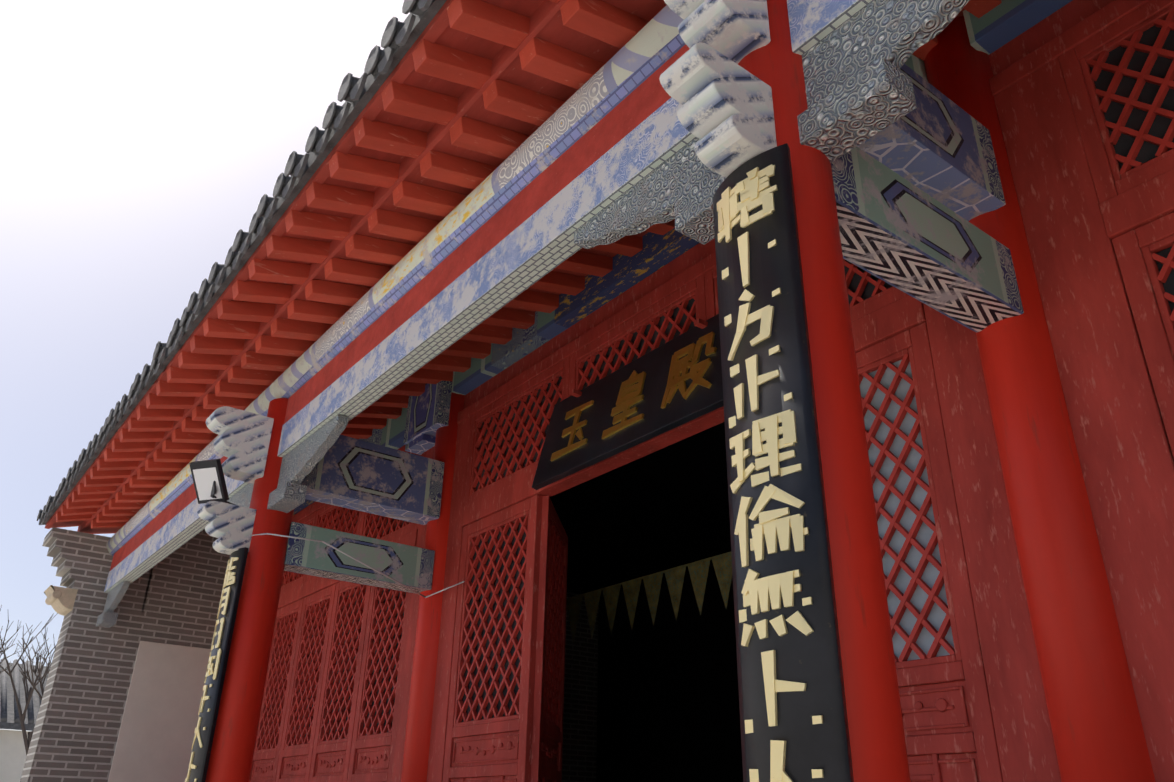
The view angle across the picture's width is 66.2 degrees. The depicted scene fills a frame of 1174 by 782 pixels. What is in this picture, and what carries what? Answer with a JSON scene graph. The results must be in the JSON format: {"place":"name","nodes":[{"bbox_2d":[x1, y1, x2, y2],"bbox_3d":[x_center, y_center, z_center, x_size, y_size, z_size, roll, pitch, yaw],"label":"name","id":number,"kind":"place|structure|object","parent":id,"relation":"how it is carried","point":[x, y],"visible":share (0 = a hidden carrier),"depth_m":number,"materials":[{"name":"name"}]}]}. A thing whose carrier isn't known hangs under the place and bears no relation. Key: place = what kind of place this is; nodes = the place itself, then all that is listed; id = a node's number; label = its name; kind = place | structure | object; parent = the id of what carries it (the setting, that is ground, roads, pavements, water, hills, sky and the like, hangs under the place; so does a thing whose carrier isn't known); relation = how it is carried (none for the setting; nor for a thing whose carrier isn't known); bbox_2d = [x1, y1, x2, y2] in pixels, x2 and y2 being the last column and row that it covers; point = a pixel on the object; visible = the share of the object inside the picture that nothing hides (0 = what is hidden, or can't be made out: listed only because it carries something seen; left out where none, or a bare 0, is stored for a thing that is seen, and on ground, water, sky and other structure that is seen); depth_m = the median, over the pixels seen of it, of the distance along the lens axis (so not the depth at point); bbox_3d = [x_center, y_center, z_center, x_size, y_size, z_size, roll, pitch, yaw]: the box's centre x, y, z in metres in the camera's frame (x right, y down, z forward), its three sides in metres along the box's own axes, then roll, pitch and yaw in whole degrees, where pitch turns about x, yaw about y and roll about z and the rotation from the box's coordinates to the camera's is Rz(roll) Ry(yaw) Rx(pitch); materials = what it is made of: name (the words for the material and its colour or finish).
{"place":"outdoors","nodes":[
{"label":"outdoors","id":0,"kind":"place"},
{"bbox_2d":[0,730,29,781],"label":"wall","id":1,"kind":"structure","parent":0,"point":[13,756],"depth_m":22.37,"materials":[{"name":"paint"}]},
{"bbox_2d":[0,658,50,730],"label":"roof","id":2,"kind":"structure","parent":1,"relation":"on","point":[9,716],"depth_m":23.77,"materials":[{"name":"tile"}]},
{"bbox_2d":[0,0,409,730],"label":"sky","id":3,"kind":"structure","parent":0,"point":[138,138],"materials":[{"name":"white"}]},
{"bbox_2d":[193,467,221,499],"bbox_3d":[-2.666,0.653,6.318,0.130,0.185,0.190,54,-57,-59],"label":"floodlight face","id":4,"kind":"object","parent":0,"point":[205,478],"visible":1,"depth_m":6.32},
{"bbox_2d":[205,398,293,781],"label":"column","id":5,"kind":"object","parent":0,"point":[234,738],"visible":0.6,"depth_m":6.03,"materials":[{"name":"red wood"}]},
{"bbox_2d":[401,392,464,781],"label":"column","id":6,"kind":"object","parent":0,"point":[418,731],"visible":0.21,"depth_m":6.86,"materials":[{"name":"red wood"}]},
{"bbox_2d":[45,0,964,533],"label":"roof boards","id":7,"kind":"object","parent":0,"point":[545,22],"visible":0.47,"depth_m":4.61,"materials":[{"name":"red wood"}]},
{"bbox_2d":[37,0,446,524],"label":"roof tiles","id":8,"kind":"object","parent":7,"relation":"on","point":[398,40],"visible":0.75,"depth_m":5.21,"materials":[{"name":"grey tile"}]},
{"bbox_2d":[56,0,558,521],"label":"rafters","id":9,"kind":"object","parent":8,"relation":"attached to","point":[228,332],"visible":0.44,"depth_m":5.36,"materials":[{"name":"red wood"}]},
{"bbox_2d":[91,0,1001,528],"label":"eave rafters","id":10,"kind":"object","parent":8,"relation":"attached to","point":[291,340],"visible":0.33,"depth_m":5.90,"materials":[{"name":"red wood"}]},
{"bbox_2d":[257,9,1173,749],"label":"lattice wall","id":11,"kind":"structure","parent":0,"point":[285,639],"depth_m":6.32,"materials":[{"name":"red wood"}]},
{"bbox_2d":[263,19,1173,744],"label":"backing wall","id":12,"kind":"structure","parent":0,"point":[1137,117],"depth_m":5.67,"materials":[{"name":"red wood"}]},
{"bbox_2d":[738,0,910,781],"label":"column","id":13,"kind":"structure","parent":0,"point":[876,732],"depth_m":2.44,"materials":[{"name":"red wood"}]},
{"bbox_2d":[924,16,1154,781],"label":"column","id":14,"kind":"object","parent":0,"point":[1095,723],"visible":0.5,"depth_m":3.29,"materials":[{"name":"red wood"}]},
{"bbox_3d":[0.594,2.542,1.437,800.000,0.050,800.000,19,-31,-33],"label":"ground","id":15,"kind":"structure","parent":0,"visible":0},
{"bbox_2d":[0,605,57,755],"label":"bare tree","id":16,"kind":"object","parent":15,"relation":"on","point":[39,678],"visible":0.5,"depth_m":17.63,"materials":[{"name":"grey plant"}]},
{"bbox_2d":[20,527,597,781],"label":"end wall","id":17,"kind":"structure","parent":15,"relation":"on","point":[174,598],"depth_m":10.73,"materials":[{"name":"brick"}]},
{"bbox_2d":[44,585,77,615],"bbox_3d":[-6.251,2.481,10.646,0.312,0.250,0.480,19,-31,-33],"label":"corbel stone","id":18,"kind":"object","parent":17,"relation":"attached to","point":[60,600],"visible":0.9,"depth_m":10.52,"materials":[{"name":"beige stone"}]},
{"bbox_2d":[108,641,211,781],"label":"end panel","id":19,"kind":"object","parent":17,"relation":"attached to","point":[156,735],"visible":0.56,"depth_m":10.65,"materials":[{"name":"paint"}]},
{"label":"platform","id":20,"kind":"structure","parent":15,"relation":"on","visible":0},
{"bbox_2d":[550,422,742,781],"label":"doorway","id":21,"kind":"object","parent":20,"relation":"on","point":[668,709],"visible":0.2,"depth_m":12.74,"materials":[{"name":"black"}]},
{"bbox_2d":[567,551,731,642],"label":"pennants","id":22,"kind":"object","parent":21,"relation":"attached to","point":[699,569],"visible":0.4,"depth_m":7.05,"materials":[{"name":"yellow fabric"}]},
{"bbox_2d":[249,0,1173,781],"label":"wooden wall panels","id":23,"kind":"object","parent":20,"relation":"on","point":[1099,230],"depth_m":3.68,"materials":[{"name":"red wood"}]},
{"bbox_2d":[293,408,406,514],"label":"lintel","id":24,"kind":"structure","parent":23,"relation":"attached to","point":[391,433],"depth_m":8.53,"materials":[{"name":"wood"}]},
{"bbox_2d":[531,496,567,781],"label":"open leaf","id":25,"kind":"object","parent":23,"relation":"attached to","point":[547,745],"visible":1,"depth_m":6.06,"materials":[{"name":"red wood"}]},
{"bbox_2d":[543,521,564,726],"bbox_3d":[-0.245,1.659,6.433,0.032,1.347,0.812,-2,-26,6],"label":"panel","id":26,"kind":"object","parent":25,"relation":"attached to","point":[553,661],"visible":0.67,"depth_m":6.42,"materials":[{"name":"red wood"}]},
{"bbox_2d":[532,314,723,489],"bbox_3d":[0.273,0.072,5.468,0.045,0.670,1.820,32,-38,-25],"label":"plaque","id":27,"kind":"object","parent":23,"relation":"attached to","point":[675,412],"visible":0.58,"depth_m":5.41,"materials":[{"name":"black wood"}]},
{"bbox_2d":[550,332,716,460],"bbox_3d":[0.256,0.048,5.455,0.014,0.443,1.478,32,-38,-25],"label":"sign lettering","id":28,"kind":"object","parent":27,"relation":"attached to","point":[627,398],"visible":1,"depth_m":5.29},
{"bbox_2d":[570,318,707,396],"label":"sign hooks","id":29,"kind":"object","parent":23,"relation":"attached to","point":[700,323],"visible":0.54,"depth_m":5.17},
{"bbox_2d":[860,360,953,660],"bbox_3d":[1.236,0.572,4.117,0.001,1.390,0.850,19,-31,-33],"label":"leaf glass","id":30,"kind":"object","parent":23,"relation":"attached to","point":[935,619],"depth_m":3.91,"materials":[{"name":"grey glass"}]},
{"bbox_2d":[963,0,1072,54],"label":"beam","id":31,"kind":"structure","parent":23,"relation":"on","point":[1004,22],"depth_m":4.11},
{"bbox_3d":[-0.300,2.763,3.947,1.884,0.140,5.314,19,-31,-33],"label":"column","id":32,"kind":"object","parent":20,"relation":"on","visible":0},
{"bbox_2d":[104,474,248,592],"bbox_3d":[-4.010,1.384,8.783,0.144,0.249,5.428,19,-31,-33],"label":"architrave","id":33,"kind":"object","parent":32,"relation":"attached to","point":[182,527],"visible":0.44,"depth_m":8.90,"materials":[{"name":"blue paint"}]},
{"bbox_2d":[110,456,227,570],"bbox_3d":[-4.006,1.171,8.886,0.132,0.219,5.412,19,-31,-33],"label":"cushion","id":34,"kind":"object","parent":33,"relation":"on","point":[180,503],"visible":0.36,"depth_m":9.31,"materials":[{"name":"red wood"}]},
{"bbox_2d":[107,380,275,555],"bbox_3d":[-4.002,0.956,8.990,0.300,0.300,5.699,19,-31,-33],"label":"purlin","id":35,"kind":"object","parent":32,"relation":"on","point":[172,490],"visible":0.29,"depth_m":8.96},
{"bbox_2d":[189,459,234,504],"bbox_3d":[-2.621,0.683,6.397,0.415,0.299,0.267,38,-44,-51],"label":"floodlight","id":36,"kind":"object","parent":32,"relation":"attached to","point":[212,463],"visible":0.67,"depth_m":6.31,"materials":[{"name":"grey metal"}]},
{"bbox_2d":[188,547,248,781],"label":"couplet","id":37,"kind":"object","parent":32,"relation":"attached to","point":[201,757],"visible":0.77,"depth_m":5.82,"materials":[{"name":"black wood"}]},
{"bbox_2d":[185,557,238,781],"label":"couplet lettering","id":38,"kind":"object","parent":37,"relation":"attached to","point":[229,574],"visible":0.96,"depth_m":5.94},
{"bbox_2d":[197,406,273,554],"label":"heads","id":39,"kind":"object","parent":32,"relation":"attached to","point":[242,442],"visible":0.96,"depth_m":6.42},
{"bbox_2d":[251,533,464,597],"bbox_3d":[-1.791,1.170,6.575,1.792,0.449,0.361,13,-28,-23],"label":"cable","id":40,"kind":"object","parent":32,"relation":"attached to","point":[358,561],"visible":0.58,"depth_m":6.53,"materials":[{"name":"grey plastic"}]},
{"bbox_2d":[284,522,434,593],"bbox_3d":[-1.728,1.274,6.803,1.164,0.310,0.210,19,-31,-33],"label":"tie","id":41,"kind":"object","parent":32,"relation":"attached to","point":[409,566],"visible":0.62,"depth_m":6.71,"materials":[{"name":"wood"}]},
{"bbox_2d":[301,435,444,524],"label":"beam","id":42,"kind":"structure","parent":32,"relation":"attached to","point":[360,475],"depth_m":7.00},
{"bbox_2d":[403,381,451,454],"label":"beam","id":43,"kind":"structure","parent":32,"relation":"attached to","point":[428,412],"depth_m":7.78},
{"bbox_2d":[273,5,684,398],"bbox_3d":[-0.795,-0.811,5.192,0.300,0.300,4.849,19,-31,-33],"label":"purlin","id":44,"kind":"object","parent":32,"relation":"on","point":[648,49],"visible":0.52,"depth_m":4.51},
{"bbox_2d":[277,97,695,456],"bbox_3d":[-0.804,-0.383,4.986,0.144,0.249,4.578,19,-31,-33],"label":"architrave","id":45,"kind":"object","parent":32,"relation":"attached to","point":[536,246],"visible":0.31,"depth_m":4.46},
{"bbox_2d":[284,44,689,423],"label":"beam","id":46,"kind":"structure","parent":45,"relation":"on","point":[642,102],"depth_m":4.53,"materials":[{"name":"red wood"}]},
{"bbox_2d":[96,0,969,627],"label":"bracket","id":47,"kind":"object","parent":32,"relation":"attached to","point":[858,86],"visible":0.77,"depth_m":2.92,"materials":[{"name":"grey stone"}]},
{"bbox_2d":[452,55,927,394],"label":"beam","id":48,"kind":"structure","parent":32,"relation":"attached to","point":[656,252],"depth_m":6.40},
{"bbox_2d":[659,0,776,177],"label":"heads","id":49,"kind":"object","parent":32,"relation":"attached to","point":[725,113],"visible":0.96,"depth_m":2.87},
{"bbox_2d":[713,143,853,781],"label":"couplet","id":50,"kind":"object","parent":32,"relation":"attached to","point":[813,660],"visible":0.83,"depth_m":2.34,"materials":[{"name":"black wood"}]},
{"bbox_2d":[716,164,823,781],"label":"couplet lettering","id":51,"kind":"object","parent":50,"relation":"attached to","point":[761,593],"visible":0.98,"depth_m":2.39},
{"bbox_2d":[787,0,872,54],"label":"architrave","id":52,"kind":"object","parent":32,"relation":"attached to","point":[812,23],"visible":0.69,"depth_m":3.00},
{"bbox_2d":[831,147,1023,332],"bbox_3d":[1.225,-0.575,3.420,1.164,0.310,0.210,19,-31,-33],"label":"tie","id":53,"kind":"object","parent":32,"relation":"attached to","point":[899,232],"visible":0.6,"depth_m":3.33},
{"bbox_2d":[857,64,1005,220],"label":"beam","id":54,"kind":"structure","parent":32,"relation":"attached to","point":[936,144],"depth_m":3.67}
]}

